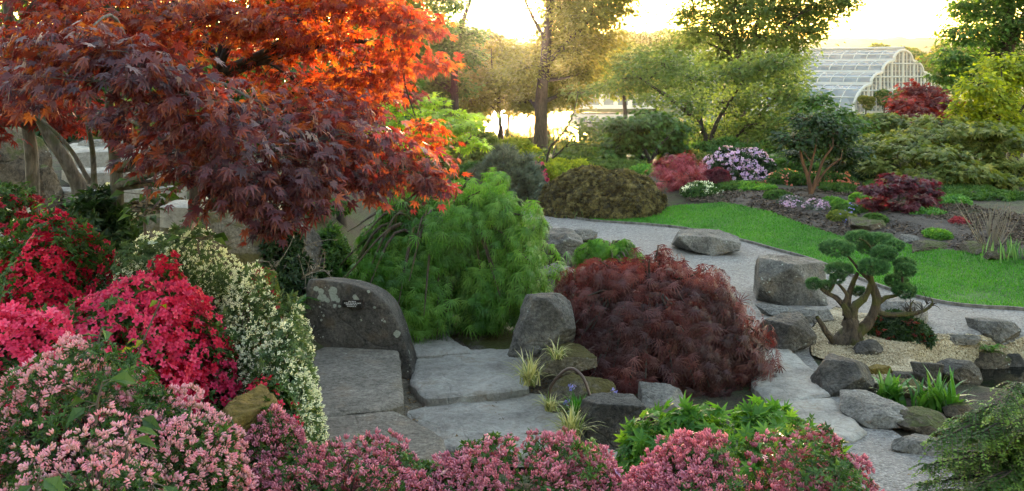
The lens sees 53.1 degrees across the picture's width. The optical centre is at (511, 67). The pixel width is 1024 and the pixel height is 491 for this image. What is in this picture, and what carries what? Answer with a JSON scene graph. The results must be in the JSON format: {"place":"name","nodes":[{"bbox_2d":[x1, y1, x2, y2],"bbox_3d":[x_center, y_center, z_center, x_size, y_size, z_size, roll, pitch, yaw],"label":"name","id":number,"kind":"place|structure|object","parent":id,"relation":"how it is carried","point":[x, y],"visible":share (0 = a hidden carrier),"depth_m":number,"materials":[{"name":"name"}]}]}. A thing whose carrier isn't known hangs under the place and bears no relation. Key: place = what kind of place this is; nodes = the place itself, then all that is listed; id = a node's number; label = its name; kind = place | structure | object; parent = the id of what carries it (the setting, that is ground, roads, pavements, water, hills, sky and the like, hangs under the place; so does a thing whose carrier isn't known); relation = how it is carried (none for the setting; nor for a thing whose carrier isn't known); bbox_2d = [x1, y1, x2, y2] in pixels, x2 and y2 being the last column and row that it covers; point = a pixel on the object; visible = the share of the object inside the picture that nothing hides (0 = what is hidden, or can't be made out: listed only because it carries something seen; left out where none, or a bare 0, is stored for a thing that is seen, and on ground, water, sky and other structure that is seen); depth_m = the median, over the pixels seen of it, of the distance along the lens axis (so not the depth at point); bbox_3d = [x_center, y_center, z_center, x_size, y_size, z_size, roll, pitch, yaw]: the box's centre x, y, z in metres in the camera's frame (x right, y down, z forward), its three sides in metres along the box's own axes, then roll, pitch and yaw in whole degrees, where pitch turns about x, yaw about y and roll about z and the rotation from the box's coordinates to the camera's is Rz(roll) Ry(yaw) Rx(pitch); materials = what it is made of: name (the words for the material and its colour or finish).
{"place":"outdoors","nodes":[
{"label":"outdoors","id":0,"kind":"place"},
{"bbox_2d":[0,0,1022,39],"label":"sky","id":1,"kind":"structure","parent":0,"point":[910,19],"materials":[{"name":"white"}]},
{"bbox_2d":[2,86,1023,490],"bbox_3d":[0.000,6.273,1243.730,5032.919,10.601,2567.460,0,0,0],"label":"ground","id":2,"kind":"structure","parent":0,"point":[674,198],"depth_m":11.25,"materials":[{"name":"soil"}]},
{"bbox_2d":[0,180,51,298],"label":"azalea","id":3,"kind":"object","parent":2,"relation":"on","point":[10,202],"visible":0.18,"depth_m":6.10,"materials":[{"name":"red plant"}]},
{"bbox_2d":[0,127,53,210],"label":"rock","id":4,"kind":"object","parent":2,"relation":"on","point":[12,164],"visible":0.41,"depth_m":8.62,"materials":[{"name":"grey stone"}]},
{"bbox_2d":[39,164,63,214],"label":"rock","id":5,"kind":"object","parent":2,"relation":"on","point":[50,185],"visible":0.3,"depth_m":8.68,"materials":[{"name":"grey stone"}]},
{"bbox_2d":[0,299,106,486],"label":"azalea","id":6,"kind":"object","parent":2,"relation":"on","point":[27,334],"visible":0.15,"depth_m":3.87,"materials":[{"name":"pink plant"}]},
{"bbox_2d":[0,0,114,222],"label":"bronze maple","id":7,"kind":"object","parent":2,"relation":"on","point":[65,124],"visible":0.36,"depth_m":7.14,"materials":[{"name":"red plant"}]},
{"bbox_2d":[0,208,124,327],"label":"azalea","id":8,"kind":"object","parent":2,"relation":"on","point":[38,271],"visible":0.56,"depth_m":5.13,"materials":[{"name":"red plant"}]},
{"bbox_2d":[0,401,191,490],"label":"azalea","id":9,"kind":"object","parent":2,"relation":"on","point":[88,481],"visible":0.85,"depth_m":3.02,"materials":[{"name":"pink plant"}]},
{"bbox_2d":[90,415,161,458],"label":"seedling","id":10,"kind":"object","parent":9,"relation":"on","point":[150,423],"visible":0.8,"depth_m":3.15,"materials":[{"name":"green plant"}]},
{"bbox_2d":[0,331,199,490],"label":"azalea","id":11,"kind":"object","parent":2,"relation":"on","point":[71,368],"visible":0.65,"depth_m":3.37,"materials":[{"name":"pink plant"}]},
{"bbox_2d":[67,371,136,423],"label":"seedling","id":12,"kind":"object","parent":11,"relation":"on","point":[124,377],"visible":0.92,"depth_m":3.26,"materials":[{"name":"green plant"}]},
{"bbox_2d":[58,182,154,304],"bbox_3d":[-2.399,1.133,5.987,0.764,0.949,0.866,0,0,0],"label":"rhododendron","id":13,"kind":"object","parent":2,"relation":"on","point":[102,214],"visible":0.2,"depth_m":5.86,"materials":[{"name":"green plant"}]},
{"bbox_2d":[69,143,149,167],"bbox_3d":[-4.023,0.951,10.575,1.005,0.340,1.256,0,0,-24],"label":"stone step","id":14,"kind":"object","parent":2,"relation":"on","point":[83,154],"visible":0.13,"depth_m":9.92,"materials":[{"name":"grey stone"}]},
{"bbox_2d":[109,176,183,234],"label":"sapling","id":15,"kind":"object","parent":2,"relation":"on","point":[154,201],"visible":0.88,"depth_m":4.96,"materials":[{"name":"green plant"}]},
{"bbox_2d":[62,270,247,415],"bbox_3d":[-1.765,1.452,4.760,1.163,1.031,1.073,0,0,0],"label":"azalea","id":16,"kind":"object","parent":2,"relation":"on","point":[122,316],"visible":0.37,"depth_m":4.64,"materials":[{"name":"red plant"}]},
{"bbox_2d":[72,383,259,490],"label":"azalea","id":17,"kind":"object","parent":2,"relation":"on","point":[205,444],"visible":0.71,"depth_m":3.38,"materials":[{"name":"pink plant"}]},
{"bbox_2d":[143,250,188,327],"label":"azalea","id":18,"kind":"object","parent":2,"relation":"on","point":[167,267],"visible":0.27,"depth_m":5.07,"materials":[{"name":"red plant"}]},
{"bbox_2d":[86,215,269,392],"bbox_3d":[-1.839,1.331,5.510,1.231,1.101,0.996,0,0,0],"label":"azalea","id":19,"kind":"object","parent":2,"relation":"on","point":[133,261],"visible":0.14,"depth_m":5.37,"materials":[{"name":"white plant"}]},
{"bbox_2d":[140,210,280,289],"bbox_3d":[-2.527,1.589,8.436,1.224,0.828,0.566,0,0,0],"label":"rock","id":20,"kind":"object","parent":2,"relation":"on","point":[248,253],"visible":0.14,"depth_m":8.32,"materials":[{"name":"stone"}]},
{"bbox_2d":[160,200,187,227],"bbox_3d":[-2.619,1.157,8.155,0.327,0.185,0.376,0,0,0],"label":"stone step","id":21,"kind":"object","parent":20,"relation":"on","point":[178,213],"visible":0.52,"depth_m":7.99,"materials":[{"name":"grey stone"}]},
{"bbox_2d":[0,0,468,280],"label":"bronze maple","id":22,"kind":"object","parent":2,"relation":"on","point":[263,21],"visible":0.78,"depth_m":6.48,"materials":[{"name":"orange plant"}]},
{"bbox_2d":[0,13,471,249],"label":"purple maple","id":23,"kind":"object","parent":2,"relation":"on","point":[124,65],"visible":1,"depth_m":4.74,"materials":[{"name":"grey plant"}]},
{"bbox_2d":[201,384,290,481],"bbox_3d":[-1.099,1.557,4.174,0.380,0.446,0.587,0,0,0],"label":"rock","id":24,"kind":"object","parent":2,"relation":"on","point":[243,411],"visible":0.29,"depth_m":4.07,"materials":[{"name":"stone"}]},
{"bbox_2d":[197,260,318,414],"bbox_3d":[-1.275,1.646,5.152,0.786,1.394,1.038,0,0,0],"label":"azalea","id":25,"kind":"object","parent":2,"relation":"on","point":[233,311],"visible":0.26,"depth_m":5.13,"materials":[{"name":"white plant"}]},
{"bbox_2d":[239,374,305,438],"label":"azalea","id":26,"kind":"object","parent":2,"relation":"on","point":[276,388],"visible":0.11,"depth_m":4.58,"materials":[{"name":"green plant"}]},
{"bbox_2d":[238,395,308,489],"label":"azalea","id":27,"kind":"object","parent":2,"relation":"on","point":[288,430],"visible":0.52,"depth_m":3.99,"materials":[{"name":"pink plant"}]},
{"bbox_2d":[246,318,329,486],"bbox_3d":[-1.068,1.603,4.845,0.438,0.830,0.820,0,0,0],"label":"azalea","id":28,"kind":"object","parent":2,"relation":"on","point":[280,361],"visible":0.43,"depth_m":4.78,"materials":[{"name":"white plant"}]},
{"bbox_2d":[258,221,318,301],"bbox_3d":[-1.931,1.598,8.556,0.578,0.728,0.746,0,0,0],"label":"shade plant","id":29,"kind":"object","parent":2,"relation":"on","point":[291,273],"visible":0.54,"depth_m":8.38,"materials":[{"name":"green plant"}]},
{"bbox_2d":[316,219,353,278],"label":"shade plant","id":30,"kind":"object","parent":2,"relation":"on","point":[338,250],"visible":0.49,"depth_m":9.46,"materials":[{"name":"green plant"}]},
{"bbox_2d":[248,426,456,490],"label":"azalea","id":31,"kind":"object","parent":2,"relation":"on","point":[314,467],"visible":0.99,"depth_m":3.68,"materials":[{"name":"pink plant"}]},
{"bbox_2d":[266,0,443,92],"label":"background tree","id":32,"kind":"object","parent":2,"relation":"on","point":[407,2],"visible":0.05,"depth_m":34.34,"materials":[{"name":"orange plant"}]},
{"bbox_2d":[312,347,403,416],"bbox_3d":[-1.183,2.397,7.447,0.828,0.370,1.765,0,0,-11],"label":"flagstone","id":33,"kind":"object","parent":2,"relation":"on","point":[353,381],"visible":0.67,"depth_m":7.26,"materials":[{"name":"grey stone"}]},
{"bbox_2d":[304,277,416,379],"bbox_3d":[-1.182,2.222,8.293,0.927,1.063,0.449,0,0,9],"label":"plaque rock","id":34,"kind":"object","parent":2,"relation":"on","point":[348,313],"visible":0.56,"depth_m":8.12,"materials":[{"name":"stone"}]},
{"bbox_2d":[312,62,435,226],"bbox_3d":[-1.543,0.850,11.262,1.493,1.877,1.884,0,0,0],"label":"pink red maple","id":35,"kind":"object","parent":2,"relation":"on","point":[342,219],"visible":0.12,"depth_m":11.42,"materials":[{"name":"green plant"}]},
{"bbox_2d":[323,411,445,485],"bbox_3d":[-0.841,2.402,6.150,0.860,0.358,1.004,0,0,-16],"label":"flagstone","id":36,"kind":"object","parent":2,"relation":"on","point":[424,443],"visible":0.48,"depth_m":6.29,"materials":[{"name":"grey stone"}]},
{"bbox_2d":[365,92,499,177],"bbox_3d":[-0.969,1.386,12.167,1.688,2.202,1.849,0,0,0],"label":"lime maple","id":37,"kind":"object","parent":2,"relation":"on","point":[467,121],"visible":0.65,"depth_m":12.14,"materials":[{"name":"green plant"}]},
{"bbox_2d":[372,0,499,123],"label":"slim tree","id":38,"kind":"object","parent":2,"relation":"on","point":[453,91],"visible":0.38,"depth_m":39.73,"materials":[{"name":"green plant"}]},
{"bbox_2d":[413,334,473,358],"bbox_3d":[-0.697,2.437,8.736,0.487,0.201,0.720,0,0,-29],"label":"flagstone","id":39,"kind":"object","parent":2,"relation":"on","point":[439,347],"visible":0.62,"depth_m":8.58,"materials":[{"name":"grey stone"}]},
{"bbox_2d":[332,167,572,343],"bbox_3d":[-0.611,1.645,9.371,2.356,1.529,1.492,0,0,0],"label":"green laceleaf maple","id":40,"kind":"object","parent":2,"relation":"on","point":[471,259],"visible":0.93,"depth_m":8.94,"materials":[{"name":"green plant"}]},
{"bbox_2d":[410,348,528,406],"bbox_3d":[-0.329,2.473,8.072,0.956,0.207,1.300,0,0,0],"label":"flagstone","id":41,"kind":"object","parent":2,"relation":"on","point":[452,379],"visible":0.84,"depth_m":7.84,"materials":[{"name":"grey stone"}]},
{"bbox_2d":[444,128,504,171],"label":"lakeside shrub","id":42,"kind":"object","parent":2,"relation":"on","point":[491,138],"visible":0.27,"depth_m":29.39,"materials":[{"name":"green plant"}]},
{"bbox_2d":[402,313,605,466],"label":"gritty soil","id":43,"kind":"structure","parent":2,"relation":"on","point":[416,404],"depth_m":7.70,"materials":[{"name":"brown soil"}]},
{"bbox_2d":[447,328,512,349],"bbox_3d":[-0.188,2.470,9.151,0.641,0.184,0.977,0,0,-32],"label":"flagstone","id":44,"kind":"object","parent":43,"relation":"on","point":[496,342],"visible":0.36,"depth_m":8.99,"materials":[{"name":"grey stone"}]},
{"bbox_2d":[407,393,563,459],"bbox_3d":[-0.120,2.524,7.075,1.093,0.195,1.248,0,0,-19],"label":"flagstone","id":45,"kind":"object","parent":43,"relation":"on","point":[463,421],"visible":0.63,"depth_m":7.13,"materials":[{"name":"grey stone"}]},
{"bbox_2d":[507,292,575,358],"bbox_3d":[0.230,2.022,8.057,0.537,0.482,0.341,0,0,0],"label":"rock","id":46,"kind":"object","parent":43,"relation":"on","point":[544,320],"visible":0.9,"depth_m":7.93,"materials":[{"name":"grey stone"}]},
{"bbox_2d":[535,342,596,378],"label":"rock","id":47,"kind":"object","parent":43,"relation":"on","point":[583,359],"visible":0.73,"depth_m":7.65,"materials":[{"name":"stone"}]},
{"bbox_2d":[547,373,615,412],"bbox_3d":[0.503,2.352,7.411,0.489,0.246,0.320,0,0,0],"label":"rock","id":48,"kind":"object","parent":43,"relation":"on","point":[595,385],"visible":0.51,"depth_m":7.32,"materials":[{"name":"stone"}]},
{"bbox_2d":[466,142,547,207],"bbox_3d":[-0.096,2.009,18.962,1.686,1.366,1.952,0,0,0],"label":"grey pine shrub","id":49,"kind":"object","parent":2,"relation":"on","point":[525,173],"visible":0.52,"depth_m":18.61,"materials":[{"name":"brown plant"}]},
{"bbox_2d":[440,26,596,139],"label":"golden tree","id":50,"kind":"object","parent":2,"relation":"on","point":[482,101],"visible":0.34,"depth_m":50.23,"materials":[{"name":"yellow plant"}]},
{"bbox_2d":[425,426,623,490],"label":"azalea","id":51,"kind":"object","parent":2,"relation":"on","point":[580,471],"visible":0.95,"depth_m":3.73,"materials":[{"name":"pink plant"}]},
{"bbox_2d":[544,228,582,265],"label":"rock","id":52,"kind":"object","parent":2,"relation":"on","point":[564,240],"visible":0.66,"depth_m":12.87,"materials":[{"name":"grey stone"}]},
{"bbox_2d":[521,81,618,162],"bbox_3d":[1.764,1.570,27.441,2.236,2.462,4.193,0,0,-18],"label":"young tree","id":53,"kind":"object","parent":2,"relation":"on","point":[584,128],"visible":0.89,"depth_m":26.91,"materials":[{"name":"green plant"}]},
{"bbox_2d":[483,0,659,155],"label":"oak tree","id":54,"kind":"object","parent":2,"relation":"on","point":[591,20],"visible":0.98,"depth_m":45.84,"materials":[{"name":"green plant"}]},
{"bbox_2d":[537,164,667,219],"bbox_3d":[1.557,2.116,17.585,2.317,0.962,1.954,0,0,0],"label":"mounded shrub","id":55,"kind":"object","parent":2,"relation":"on","point":[617,193],"visible":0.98,"depth_m":17.02,"materials":[{"name":"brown plant"}]},
{"bbox_2d":[572,237,647,275],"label":"green laceleaf maple","id":56,"kind":"object","parent":2,"relation":"on","point":[602,250],"visible":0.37,"depth_m":11.47,"materials":[{"name":"green plant"}]},
{"bbox_2d":[579,392,646,449],"bbox_3d":[0.667,2.377,6.873,0.442,0.329,0.339,0,0,0],"label":"rock","id":57,"kind":"object","parent":2,"relation":"on","point":[611,411],"visible":0.63,"depth_m":6.77,"materials":[{"name":"stone"}]},
{"bbox_2d":[574,36,698,118],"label":"broad tree","id":58,"kind":"object","parent":2,"relation":"on","point":[631,57],"visible":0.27,"depth_m":75.11,"materials":[{"name":"green plant"}]},
{"bbox_2d":[593,108,701,163],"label":"green maple","id":59,"kind":"object","parent":2,"relation":"on","point":[625,137],"visible":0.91,"depth_m":23.86,"materials":[{"name":"green plant"}]},
{"bbox_2d":[637,381,683,418],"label":"rock","id":60,"kind":"object","parent":2,"relation":"on","point":[649,394],"visible":0.58,"depth_m":7.30,"materials":[{"name":"stone"}]},
{"bbox_2d":[538,244,785,401],"bbox_3d":[1.187,2.056,8.427,2.088,1.144,1.694,0,0,0],"label":"red laceleaf maple","id":61,"kind":"object","parent":2,"relation":"on","point":[681,324],"visible":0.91,"depth_m":7.97,"materials":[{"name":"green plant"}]},
{"bbox_2d":[644,149,708,191],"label":"crimson maple","id":62,"kind":"object","parent":2,"relation":"on","point":[682,172],"visible":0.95,"depth_m":18.45,"materials":[{"name":"red plant"}]},
{"bbox_2d":[647,428,744,490],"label":"azalea","id":63,"kind":"object","parent":2,"relation":"on","point":[666,440],"visible":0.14,"depth_m":3.92,"materials":[{"name":"pink plant"}]},
{"bbox_2d":[599,43,825,154],"bbox_3d":[5.622,1.181,29.199,6.483,3.699,5.778,0,0,0],"label":"loose tree","id":64,"kind":"object","parent":2,"relation":"on","point":[734,101],"visible":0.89,"depth_m":28.18,"materials":[{"name":"green plant"}]},
{"bbox_2d":[690,135,770,154],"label":"lakeside shrub","id":65,"kind":"object","parent":2,"relation":"on","point":[712,146],"visible":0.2,"depth_m":26.81,"materials":[{"name":"green plant"}]},
{"bbox_2d":[611,389,861,490],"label":"maple","id":66,"kind":"object","parent":2,"relation":"on","point":[635,439],"visible":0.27,"depth_m":4.87,"materials":[{"name":"green plant"}]},
{"bbox_2d":[652,43,822,121],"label":"broad tree","id":67,"kind":"object","parent":2,"relation":"on","point":[804,80],"visible":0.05,"depth_m":67.12,"materials":[{"name":"green plant"}]},
{"bbox_2d":[700,143,776,179],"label":"rhododendron","id":68,"kind":"object","parent":2,"relation":"on","point":[746,163],"visible":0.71,"depth_m":20.08,"materials":[{"name":"purple plant"}]},
{"bbox_2d":[618,413,884,490],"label":"azalea","id":69,"kind":"object","parent":2,"relation":"on","point":[831,470],"visible":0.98,"depth_m":3.77,"materials":[{"name":"pink plant"}]},
{"bbox_2d":[648,0,867,142],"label":"multistem tree","id":70,"kind":"object","parent":2,"relation":"on","point":[786,15],"visible":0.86,"depth_m":41.46,"materials":[{"name":"green plant"}]},
{"bbox_2d":[602,46,945,113],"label":"glasshouse","id":71,"kind":"structure","parent":2,"relation":"on","point":[848,75],"depth_m":212.93,"materials":[{"name":"white glass"}]},
{"bbox_2d":[752,312,816,351],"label":"rock","id":72,"kind":"object","parent":2,"relation":"on","point":[794,331],"visible":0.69,"depth_m":8.87,"materials":[{"name":"stone"}]},
{"bbox_2d":[573,217,1023,310],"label":"lawn edging","id":73,"kind":"object","parent":2,"relation":"on","point":[1016,308],"visible":0.43,"depth_m":12.18,"materials":[{"name":"grey stone"}]},
{"bbox_2d":[791,88,888,155],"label":"round tree","id":74,"kind":"object","parent":2,"relation":"on","point":[818,101],"visible":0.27,"depth_m":23.78,"materials":[{"name":"green plant"}]},
{"bbox_2d":[810,353,874,396],"bbox_3d":[2.552,2.394,7.945,0.522,0.285,0.427,0,0,-11],"label":"rock","id":75,"kind":"object","parent":2,"relation":"on","point":[832,375],"visible":0.77,"depth_m":7.82,"materials":[{"name":"stone"}]},
{"bbox_2d":[684,187,1023,258],"bbox_3d":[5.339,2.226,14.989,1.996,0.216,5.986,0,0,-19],"label":"planting bed","id":76,"kind":"object","parent":2,"relation":"on","point":[922,222],"visible":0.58,"depth_m":14.44,"materials":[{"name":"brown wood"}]},
{"bbox_2d":[768,108,879,193],"bbox_3d":[5.451,1.524,17.817,1.867,1.700,2.206,0,0,18],"label":"dark shrub tree","id":77,"kind":"object","parent":76,"relation":"on","point":[815,128],"visible":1,"depth_m":17.67,"materials":[{"name":"green plant"}]},
{"bbox_2d":[854,172,945,213],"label":"purple dwarf maple","id":78,"kind":"object","parent":76,"relation":"on","point":[926,192],"visible":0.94,"depth_m":15.33,"materials":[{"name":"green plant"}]},
{"bbox_2d":[955,201,1023,246],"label":"bare stem shrub","id":79,"kind":"object","parent":76,"relation":"on","point":[994,239],"visible":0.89,"depth_m":12.69,"materials":[{"name":"brown plant"}]},
{"bbox_2d":[840,389,907,428],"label":"rock","id":80,"kind":"object","parent":2,"relation":"on","point":[868,409],"visible":0.87,"depth_m":7.18,"materials":[{"name":"stone"}]},
{"bbox_2d":[870,369,915,405],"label":"strap leaf plant","id":81,"kind":"object","parent":2,"relation":"on","point":[891,388],"visible":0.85,"depth_m":7.65,"materials":[{"name":"green plant"}]},
{"bbox_2d":[848,112,940,137],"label":"olive maple","id":82,"kind":"object","parent":2,"relation":"on","point":[891,120],"visible":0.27,"depth_m":25.95,"materials":[{"name":"green plant"}]},
{"bbox_2d":[867,308,938,350],"bbox_3d":[3.568,2.388,9.464,0.666,0.340,0.633,0,0,0],"label":"nandina","id":83,"kind":"object","parent":2,"relation":"on","point":[908,328],"visible":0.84,"depth_m":9.29,"materials":[{"name":"green plant"}]},
{"bbox_2d":[810,307,1023,382],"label":"shingle bed","id":84,"kind":"object","parent":2,"relation":"on","point":[976,351],"visible":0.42,"depth_m":9.35,"materials":[{"name":"beige gravel"}]},
{"bbox_2d":[804,229,940,345],"bbox_3d":[3.208,2.030,9.145,1.099,1.171,0.624,0,0,-26],"label":"cloud pruned pine","id":85,"kind":"object","parent":84,"relation":"on","point":[852,331],"visible":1,"depth_m":9.11,"materials":[{"name":"green plant"}]},
{"bbox_2d":[896,406,949,434],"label":"rock","id":86,"kind":"object","parent":2,"relation":"on","point":[921,420],"visible":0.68,"depth_m":7.00,"materials":[{"name":"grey stone"}]},
{"bbox_2d":[891,433,954,458],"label":"rock","id":87,"kind":"object","parent":2,"relation":"on","point":[909,444],"visible":0.62,"depth_m":6.59,"materials":[{"name":"stone"}]},
{"bbox_2d":[882,78,965,122],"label":"dark red maple","id":88,"kind":"object","parent":2,"relation":"on","point":[920,100],"visible":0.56,"depth_m":27.60,"materials":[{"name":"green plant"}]},
{"bbox_2d":[834,113,1023,189],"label":"olive maple","id":89,"kind":"object","parent":2,"relation":"on","point":[938,146],"visible":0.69,"depth_m":19.14,"materials":[{"name":"green plant"}]},
{"bbox_2d":[909,363,983,412],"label":"strap leaf plant","id":90,"kind":"object","parent":2,"relation":"on","point":[941,395],"visible":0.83,"depth_m":7.45,"materials":[{"name":"green plant"}]},
{"bbox_2d":[936,358,982,384],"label":"rock","id":91,"kind":"object","parent":2,"relation":"on","point":[969,371],"visible":0.78,"depth_m":8.11,"materials":[{"name":"stone"}]},
{"bbox_2d":[905,380,1023,490],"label":"hemlock","id":92,"kind":"object","parent":2,"relation":"on","point":[1004,450],"visible":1,"depth_m":4.70,"materials":[{"name":"green plant"}]},
{"bbox_2d":[916,0,1023,160],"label":"tall tree","id":93,"kind":"object","parent":2,"relation":"on","point":[1002,31],"visible":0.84,"depth_m":35.18,"materials":[{"name":"green plant"}]},
{"bbox_2d":[937,188,1023,201],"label":"border plant","id":94,"kind":"object","parent":2,"relation":"on","point":[984,194],"visible":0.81,"depth_m":16.99,"materials":[{"name":"green plant"}]},
{"bbox_2d":[938,48,1023,160],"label":"yellow green tree","id":95,"kind":"object","parent":2,"relation":"on","point":[1003,77],"visible":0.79,"depth_m":22.82,"materials":[{"name":"green plant"}]},
{"bbox_2d":[4,37,1023,52],"bbox_3d":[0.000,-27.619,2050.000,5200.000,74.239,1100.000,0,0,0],"label":"hills","id":96,"kind":"structure","parent":0,"point":[920,43],"depth_m":1830.61,"materials":[{"name":"white"}]},
{"bbox_2d":[484,111,728,148],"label":"lake water","id":97,"kind":"structure","parent":0,"point":[523,128],"depth_m":175.82,"materials":[{"name":"grey liquid"}]},
{"bbox_2d":[522,208,1023,490],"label":"gravel path","id":98,"kind":"structure","parent":0,"point":[890,466],"depth_m":10.58,"materials":[{"name":"grey gravel"}]},
{"bbox_2d":[671,228,740,255],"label":"rock","id":99,"kind":"object","parent":98,"relation":"on","point":[711,242],"visible":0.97,"depth_m":13.61,"materials":[{"name":"grey stone"}]},
{"bbox_2d":[753,254,827,305],"bbox_3d":[2.985,2.300,10.991,0.731,0.563,0.749,0,0,8],"label":"rock","id":100,"kind":"object","parent":98,"relation":"on","point":[779,279],"visible":0.85,"depth_m":10.68,"materials":[{"name":"grey stone"}]},
{"bbox_2d":[751,347,830,402],"bbox_3d":[2.145,2.490,8.213,0.603,0.178,1.467,0,0,0],"label":"flagstone","id":101,"kind":"object","parent":98,"relation":"on","point":[792,382],"visible":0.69,"depth_m":7.89,"materials":[{"name":"grey stone"}]},
{"bbox_2d":[765,398,866,442],"bbox_3d":[2.103,2.508,7.209,0.627,0.147,0.847,0,0,0],"label":"flagstone","id":102,"kind":"object","parent":98,"relation":"on","point":[848,429],"visible":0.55,"depth_m":7.20,"materials":[{"name":"grey stone"}]},
{"bbox_2d":[965,317,1020,344],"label":"rock","id":103,"kind":"object","parent":98,"relation":"on","point":[997,331],"visible":0.81,"depth_m":9.58,"materials":[{"name":"grey stone"}]},
{"bbox_2d":[589,201,1023,306],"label":"lawn","id":104,"kind":"structure","parent":0,"point":[982,291],"depth_m":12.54,"materials":[{"name":"green plant"}]},
{"bbox_2d":[980,367,1023,390],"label":"pond water","id":105,"kind":"structure","parent":0,"point":[993,378],"depth_m":9.16,"materials":[{"name":"black liquid"}]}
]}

